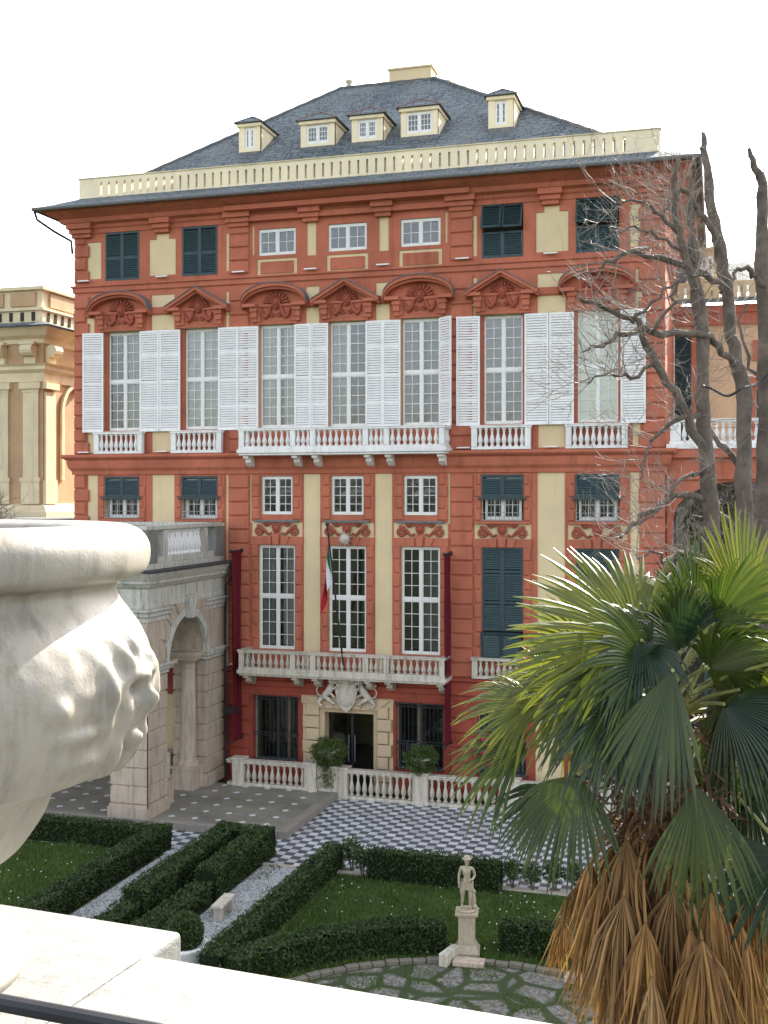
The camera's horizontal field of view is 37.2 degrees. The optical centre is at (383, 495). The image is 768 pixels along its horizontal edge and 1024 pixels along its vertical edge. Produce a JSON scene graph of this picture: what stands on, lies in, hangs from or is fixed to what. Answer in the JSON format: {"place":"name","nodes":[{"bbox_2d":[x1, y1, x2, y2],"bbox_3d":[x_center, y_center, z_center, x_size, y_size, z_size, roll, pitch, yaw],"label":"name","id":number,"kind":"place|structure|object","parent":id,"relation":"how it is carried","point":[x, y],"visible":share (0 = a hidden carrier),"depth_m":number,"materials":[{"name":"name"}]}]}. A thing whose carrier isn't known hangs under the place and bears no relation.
{"place":"outdoors","nodes":[
{"label":"outdoors","id":0,"kind":"place"},
{"bbox_2d":[0,840,104,904],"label":"lawn","id":1,"kind":"structure","parent":0,"point":[60,860],"depth_m":33.41,"materials":[{"name":"plant"}]},
{"bbox_2d":[10,813,172,914],"bbox_3d":[-11.490,10.422,32.572,8.315,0.876,7.778,0,0,16],"label":"hedge","id":2,"kind":"object","parent":1,"relation":"on","point":[135,846],"visible":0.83,"depth_m":33.29,"materials":[{"name":"green plant"}]},
{"bbox_2d":[70,854,170,917],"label":"gravel path","id":3,"kind":"structure","parent":0,"point":[99,899],"depth_m":30.58,"materials":[{"name":"grey gravel"}]},
{"bbox_2d":[70,848,295,963],"bbox_3d":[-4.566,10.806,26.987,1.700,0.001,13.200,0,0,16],"label":"gravel path","id":4,"kind":"structure","parent":0,"point":[238,890],"depth_m":31.19,"materials":[{"name":"grey gravel"}]},
{"bbox_2d":[81,854,281,940],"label":"grass","id":5,"kind":"structure","parent":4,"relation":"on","point":[213,909],"depth_m":31.04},
{"bbox_2d":[163,909,207,963],"bbox_3d":[-4.645,10.206,26.541,1.120,1.189,1.120,0,0,16],"label":"topiary ball","id":6,"kind":"object","parent":4,"relation":"on","point":[188,926],"visible":0.81,"depth_m":26.29,"materials":[{"name":"green plant"}]},
{"bbox_2d":[211,893,235,921],"bbox_3d":[-4.128,10.592,29.360,0.320,0.416,0.992,0,0,12],"label":"stone bench","id":7,"kind":"object","parent":4,"relation":"on","point":[222,904],"visible":1,"depth_m":29.16,"materials":[{"name":"stone"}]},
{"bbox_2d":[0,0,767,306],"label":"sky","id":8,"kind":"structure","parent":0,"point":[89,88],"materials":[{"name":"white"}]},
{"bbox_2d":[0,839,767,1023],"bbox_3d":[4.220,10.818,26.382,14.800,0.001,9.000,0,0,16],"label":"lawn","id":9,"kind":"structure","parent":0,"point":[278,931],"depth_m":29.80,"materials":[{"name":"plant"}]},
{"bbox_2d":[196,840,346,967],"bbox_3d":[-2.635,10.425,29.288,0.728,0.863,8.600,0,0,17],"label":"hedge","id":10,"kind":"object","parent":9,"relation":"on","point":[269,914],"visible":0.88,"depth_m":28.84,"materials":[{"name":"green plant"}]},
{"bbox_2d":[10,844,554,949],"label":"daisies","id":11,"kind":"object","parent":9,"relation":"on","point":[339,892],"visible":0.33,"depth_m":30.19,"materials":[{"name":"white plant"}]},
{"bbox_2d":[221,913,447,977],"bbox_3d":[-1.091,10.438,26.462,5.614,0.836,1.317,0,0,-24],"label":"hedge","id":12,"kind":"object","parent":9,"relation":"on","point":[277,954],"visible":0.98,"depth_m":26.54,"materials":[{"name":"green plant"}]},
{"bbox_2d":[351,844,368,875],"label":"young shrub","id":13,"kind":"object","parent":9,"relation":"on","point":[363,858],"visible":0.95,"depth_m":32.34,"materials":[{"name":"green plant"}]},
{"bbox_2d":[365,845,503,892],"bbox_3d":[1.378,10.361,31.801,3.943,0.965,0.666,0,0,16],"label":"hedge","id":14,"kind":"object","parent":9,"relation":"on","point":[405,866],"visible":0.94,"depth_m":31.67,"materials":[{"name":"green plant"}]},
{"bbox_2d":[455,855,479,957],"bbox_3d":[1.952,9.627,26.893,0.605,2.346,0.605,0,0,6],"label":"garden statue","id":15,"kind":"object","parent":9,"relation":"on","point":[467,942],"visible":1,"depth_m":26.72,"materials":[{"name":"stone"}]},
{"bbox_2d":[497,914,731,997],"bbox_3d":[5.124,10.433,25.828,5.802,0.852,1.343,0,0,39],"label":"hedge","id":16,"kind":"object","parent":9,"relation":"on","point":[517,935],"visible":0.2,"depth_m":26.84,"materials":[{"name":"green plant"}]},
{"bbox_2d":[493,23,767,924],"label":"bare tree","id":17,"kind":"object","parent":9,"relation":"on","point":[702,434],"visible":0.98,"depth_m":21.26,"materials":[{"name":"grey plant"}]},
{"bbox_2d":[701,374,767,396],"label":"branch","id":18,"kind":"object","parent":17,"relation":"attached to","point":[738,390],"visible":0.95,"depth_m":21.66,"materials":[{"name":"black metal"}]},
{"bbox_2d":[31,799,765,895],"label":"checkered terrace","id":19,"kind":"structure","parent":0,"point":[367,824],"depth_m":36.42,"materials":[{"name":"tile"}]},
{"bbox_2d":[46,775,328,829],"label":"portico terrace","id":20,"kind":"structure","parent":19,"relation":"on","point":[277,808],"depth_m":39.28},
{"bbox_2d":[107,521,231,820],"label":"stone portico","id":21,"kind":"structure","parent":20,"relation":"on","point":[174,595],"depth_m":40.74,"materials":[{"name":"stone"}]},
{"bbox_2d":[165,749,174,776],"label":"stone balustrade","id":22,"kind":"object","parent":20,"relation":"on","point":[170,755],"visible":0.01,"depth_m":42.41,"materials":[{"name":"stone"}]},
{"bbox_2d":[226,755,317,791],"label":"stone balustrade","id":23,"kind":"object","parent":20,"relation":"on","point":[241,775],"visible":1,"depth_m":41.30,"materials":[{"name":"stone"}]},
{"bbox_2d":[317,762,342,791],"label":"stone block","id":24,"kind":"structure","parent":20,"relation":"on","point":[335,783],"depth_m":40.72,"materials":[{"name":"stone"}]},
{"bbox_2d":[308,736,349,788],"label":"potted shrub","id":25,"kind":"object","parent":24,"relation":"on","point":[326,752],"visible":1,"depth_m":40.62,"materials":[{"name":"plant"}]},
{"bbox_2d":[44,792,337,839],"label":"terrace kerb","id":26,"kind":"structure","parent":19,"relation":"on","point":[297,823],"depth_m":37.26,"materials":[{"name":"stone"}]},
{"bbox_2d":[340,834,360,870],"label":"young shrub","id":27,"kind":"object","parent":19,"relation":"on","point":[348,853],"visible":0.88,"depth_m":32.85,"materials":[{"name":"green plant"}]},
{"bbox_2d":[338,765,767,828],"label":"stone balustrade","id":28,"kind":"object","parent":19,"relation":"on","point":[421,792],"visible":0.33,"depth_m":39.88,"materials":[{"name":"stone"}]},
{"bbox_2d":[402,743,440,777],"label":"potted shrub","id":29,"kind":"object","parent":28,"relation":"on","point":[420,759],"visible":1,"depth_m":39.74,"materials":[{"name":"plant"}]},
{"bbox_2d":[542,859,566,890],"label":"young shrub","id":30,"kind":"object","parent":19,"relation":"on","point":[547,866],"visible":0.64,"depth_m":31.09,"materials":[{"name":"green plant"}]},
{"bbox_2d":[564,861,586,885],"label":"young shrub","id":31,"kind":"object","parent":19,"relation":"on","point":[576,877],"visible":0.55,"depth_m":30.99,"materials":[{"name":"green plant"}]},
{"bbox_2d":[65,696,767,915],"bbox_3d":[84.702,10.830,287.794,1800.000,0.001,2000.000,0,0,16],"label":"ground","id":32,"kind":"structure","parent":0,"point":[263,753],"depth_m":40.67,"materials":[{"name":"stone"}]},
{"bbox_2d":[0,465,28,518],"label":"bare tree","id":33,"kind":"object","parent":32,"relation":"on","point":[2,507],"visible":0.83,"depth_m":45.38,"materials":[{"name":"brown plant"}]},
{"bbox_2d":[0,517,73,519],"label":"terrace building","id":34,"kind":"structure","parent":32,"relation":"on","point":[45,518],"depth_m":50.74,"materials":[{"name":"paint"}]},
{"bbox_2d":[0,285,74,516],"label":"cream palace","id":35,"kind":"structure","parent":32,"relation":"on","point":[37,365],"depth_m":55.24,"materials":[{"name":"beige paint"}]},
{"bbox_2d":[90,897,140,925],"bbox_3d":[-6.959,10.503,27.175,0.763,0.689,3.949,0,0,16],"label":"hedge","id":36,"kind":"object","parent":32,"relation":"on","point":[127,912],"visible":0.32,"depth_m":28.39,"materials":[{"name":"green plant"}]},
{"bbox_2d":[130,879,213,929],"bbox_3d":[-5.380,10.517,28.544,0.787,0.672,4.386,0,0,16],"label":"hedge","id":37,"kind":"object","parent":32,"relation":"on","point":[195,896],"visible":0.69,"depth_m":29.08,"materials":[{"name":"green plant"}]},
{"bbox_2d":[121,819,276,917],"bbox_3d":[-4.973,10.348,31.702,1.977,1.020,6.228,0,0,16],"label":"hedge","id":38,"kind":"object","parent":32,"relation":"on","point":[224,856],"visible":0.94,"depth_m":31.48,"materials":[{"name":"green plant"}]},
{"bbox_2d":[0,934,549,1023],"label":"stone parapet","id":39,"kind":"structure","parent":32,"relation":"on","point":[160,990],"depth_m":2.07,"materials":[{"name":"stone"}]},
{"bbox_2d":[0,519,179,992],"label":"marble urn","id":40,"kind":"object","parent":39,"relation":"on","point":[79,681],"visible":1,"depth_m":1.95,"materials":[{"name":"white stone"}]},
{"bbox_2d":[31,64,706,803],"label":"red palace","id":41,"kind":"structure","parent":32,"relation":"on","point":[295,326],"depth_m":41.97,"materials":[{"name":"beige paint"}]},
{"bbox_2d":[109,332,138,430],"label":"window","id":42,"kind":"structure","parent":41,"relation":"in","point":[128,382],"depth_m":44.99,"materials":[{"name":"white paint"}]},
{"bbox_2d":[110,479,138,517],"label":"window","id":43,"kind":"structure","parent":41,"relation":"in","point":[122,501],"depth_m":45.02,"materials":[{"name":"white paint"}]},
{"bbox_2d":[186,478,216,517],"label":"window","id":44,"kind":"structure","parent":41,"relation":"in","point":[209,503],"depth_m":44.08,"materials":[{"name":"white paint"}]},
{"bbox_2d":[186,328,217,429],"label":"window","id":45,"kind":"structure","parent":41,"relation":"in","point":[201,344],"depth_m":44.08,"materials":[{"name":"white paint"}]},
{"bbox_2d":[225,705,238,715],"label":"floodlight","id":46,"kind":"object","parent":41,"relation":"attached to","point":[229,709],"visible":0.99,"depth_m":42.46,"materials":[{"name":"black metal"}]},
{"bbox_2d":[229,548,243,743],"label":"banner","id":47,"kind":"object","parent":41,"relation":"attached to","point":[237,734],"visible":0.94,"depth_m":42.62,"materials":[{"name":"red fabric"}]},
{"bbox_2d":[262,476,291,514],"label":"window","id":48,"kind":"structure","parent":41,"relation":"in","point":[279,495],"depth_m":44.17,"materials":[{"name":"white paint"}]},
{"bbox_2d":[261,325,293,427],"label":"window","id":49,"kind":"structure","parent":41,"relation":"in","point":[277,341],"depth_m":43.15,"materials":[{"name":"white paint"}]},
{"bbox_2d":[259,228,295,255],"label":"window","id":50,"kind":"structure","parent":41,"relation":"in","point":[277,241],"depth_m":44.12,"materials":[{"name":"white paint"}]},
{"bbox_2d":[260,545,294,648],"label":"window","id":51,"kind":"structure","parent":41,"relation":"in","point":[277,562],"depth_m":43.05,"materials":[{"name":"white paint"}]},
{"bbox_2d":[258,695,297,759],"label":"window","id":52,"kind":"structure","parent":41,"relation":"in","point":[284,702],"depth_m":44.42,"materials":[{"name":"green paint"}]},
{"bbox_2d":[320,522,344,670],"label":"flag","id":53,"kind":"object","parent":41,"relation":"attached to","point":[329,575],"visible":1,"depth_m":40.61,"materials":[{"name":"multicoloured fabric"}]},
{"bbox_2d":[329,223,366,250],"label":"window","id":54,"kind":"structure","parent":41,"relation":"in","point":[353,236],"depth_m":43.31,"materials":[{"name":"white paint"}]},
{"bbox_2d":[332,476,363,514],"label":"window","id":55,"kind":"structure","parent":41,"relation":"in","point":[349,495],"depth_m":42.31,"materials":[{"name":"white paint"}]},
{"bbox_2d":[330,545,365,651],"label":"window","id":56,"kind":"structure","parent":41,"relation":"in","point":[349,571],"depth_m":43.39,"materials":[{"name":"white paint"}]},
{"bbox_2d":[331,321,365,426],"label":"window","id":57,"kind":"structure","parent":41,"relation":"in","point":[348,339],"depth_m":42.45,"materials":[{"name":"white paint"}]},
{"bbox_2d":[404,475,436,514],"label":"window","id":58,"kind":"structure","parent":41,"relation":"in","point":[420,492],"depth_m":42.56,"materials":[{"name":"white paint"}]},
{"bbox_2d":[399,702,441,769],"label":"window","id":59,"kind":"structure","parent":41,"relation":"in","point":[412,710],"depth_m":42.75,"materials":[{"name":"green paint"}]},
{"bbox_2d":[403,318,438,424],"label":"window","id":60,"kind":"structure","parent":41,"relation":"in","point":[420,336],"depth_m":41.55,"materials":[{"name":"white paint"}]},
{"bbox_2d":[401,217,440,246],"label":"window","id":61,"kind":"structure","parent":41,"relation":"in","point":[426,231],"depth_m":42.51,"materials":[{"name":"white paint"}]},
{"bbox_2d":[402,546,439,654],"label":"window","id":62,"kind":"structure","parent":41,"relation":"in","point":[420,565],"depth_m":41.47,"materials":[{"name":"white paint"}]},
{"bbox_2d":[442,551,452,749],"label":"banner","id":63,"kind":"object","parent":41,"relation":"attached to","point":[447,619],"visible":1,"depth_m":40.29,"materials":[{"name":"red fabric"}]},
{"bbox_2d":[481,734,495,765],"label":"pink poster","id":64,"kind":"object","parent":41,"relation":"attached to","point":[482,739],"depth_m":40.36,"materials":[{"name":"pink paper"}]},
{"bbox_2d":[480,708,524,775],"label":"window","id":65,"kind":"structure","parent":41,"relation":"in","point":[518,772],"depth_m":40.80,"materials":[{"name":"green paint"}]},
{"bbox_2d":[484,315,522,423],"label":"window","id":66,"kind":"structure","parent":41,"relation":"in","point":[503,335],"depth_m":40.76,"materials":[{"name":"white paint"}]},
{"bbox_2d":[484,477,522,519],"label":"window","id":67,"kind":"structure","parent":41,"relation":"in","point":[489,504],"depth_m":41.75,"materials":[{"name":"white paint"}]},
{"bbox_2d":[573,741,619,780],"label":"window","id":68,"kind":"structure","parent":41,"relation":"in","point":[578,777],"depth_m":39.86,"materials":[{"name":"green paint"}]},
{"bbox_2d":[578,310,617,422],"bbox_3d":[7.460,-4.500,39.763,1.440,3.860,0.098,0,0,16],"label":"window","id":69,"kind":"structure","parent":41,"relation":"in","point":[597,391],"depth_m":39.77,"materials":[{"name":"white paint"}]},
{"bbox_2d":[577,476,618,519],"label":"window","id":70,"kind":"structure","parent":41,"relation":"in","point":[603,509],"depth_m":40.82,"materials":[{"name":"white paint"}]},
{"bbox_2d":[262,862,569,895],"bbox_3d":[5.135,10.795,30.908,19.600,0.050,0.200,0,0,16],"label":"terrace edge strip","id":71,"kind":"object","parent":32,"relation":"on","point":[529,890],"visible":0.09,"depth_m":31.34,"materials":[{"name":"stone"}]},
{"bbox_2d":[501,857,523,887],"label":"young shrub","id":72,"kind":"object","parent":71,"relation":"on","point":[509,866],"visible":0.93,"depth_m":31.31,"materials":[{"name":"green plant"}]},
{"bbox_2d":[521,859,540,889],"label":"young shrub","id":73,"kind":"object","parent":71,"relation":"on","point":[530,878],"visible":0.88,"depth_m":31.15,"materials":[{"name":"green plant"}]},
{"bbox_2d":[442,503,767,1023],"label":"fan palm","id":74,"kind":"object","parent":32,"relation":"on","point":[685,944],"visible":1,"depth_m":7.50,"materials":[{"name":"green plant"}]},
{"bbox_2d":[666,247,763,789],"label":"red terrace wing","id":75,"kind":"structure","parent":32,"relation":"on","point":[725,470],"depth_m":44.58,"materials":[{"name":"red paint"}]},
{"bbox_2d":[306,964,608,1023],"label":"cobbled bed","id":76,"kind":"object","parent":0,"point":[458,985],"visible":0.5,"depth_m":25.04,"materials":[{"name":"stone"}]},
{"bbox_2d":[439,944,458,967],"bbox_3d":[1.509,10.650,26.450,0.200,0.300,0.680,0,0,30],"label":"stone block","id":77,"kind":"object","parent":76,"relation":"on","point":[448,954],"depth_m":26.26,"materials":[{"name":"stone"}]},
{"bbox_2d":[288,956,643,995],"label":"bed kerb","id":78,"kind":"structure","parent":76,"relation":"on","point":[313,975],"depth_m":26.10,"materials":[{"name":"grey stone"}]},
{"bbox_2d":[452,956,484,968],"bbox_3d":[1.955,10.740,26.298,0.720,0.120,0.360,0,0,13],"label":"stone step","id":79,"kind":"object","parent":76,"relation":"on","point":[463,961],"visible":1,"depth_m":26.19,"materials":[{"name":"beige stone"}]},
{"bbox_2d":[564,970,603,983],"bbox_3d":[4.432,10.730,25.329,0.800,0.140,0.400,0,0,28],"label":"stone step","id":80,"kind":"object","parent":76,"relation":"on","point":[566,976],"visible":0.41,"depth_m":25.32,"materials":[{"name":"beige stone"}]},
{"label":"balcony floor","id":81,"kind":"structure","parent":0,"visible":0},
{"bbox_2d":[0,993,163,1023],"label":"iron handrail","id":82,"kind":"object","parent":81,"relation":"on","point":[39,1009],"visible":1,"depth_m":1.24,"materials":[{"name":"grey metal"}]}
]}

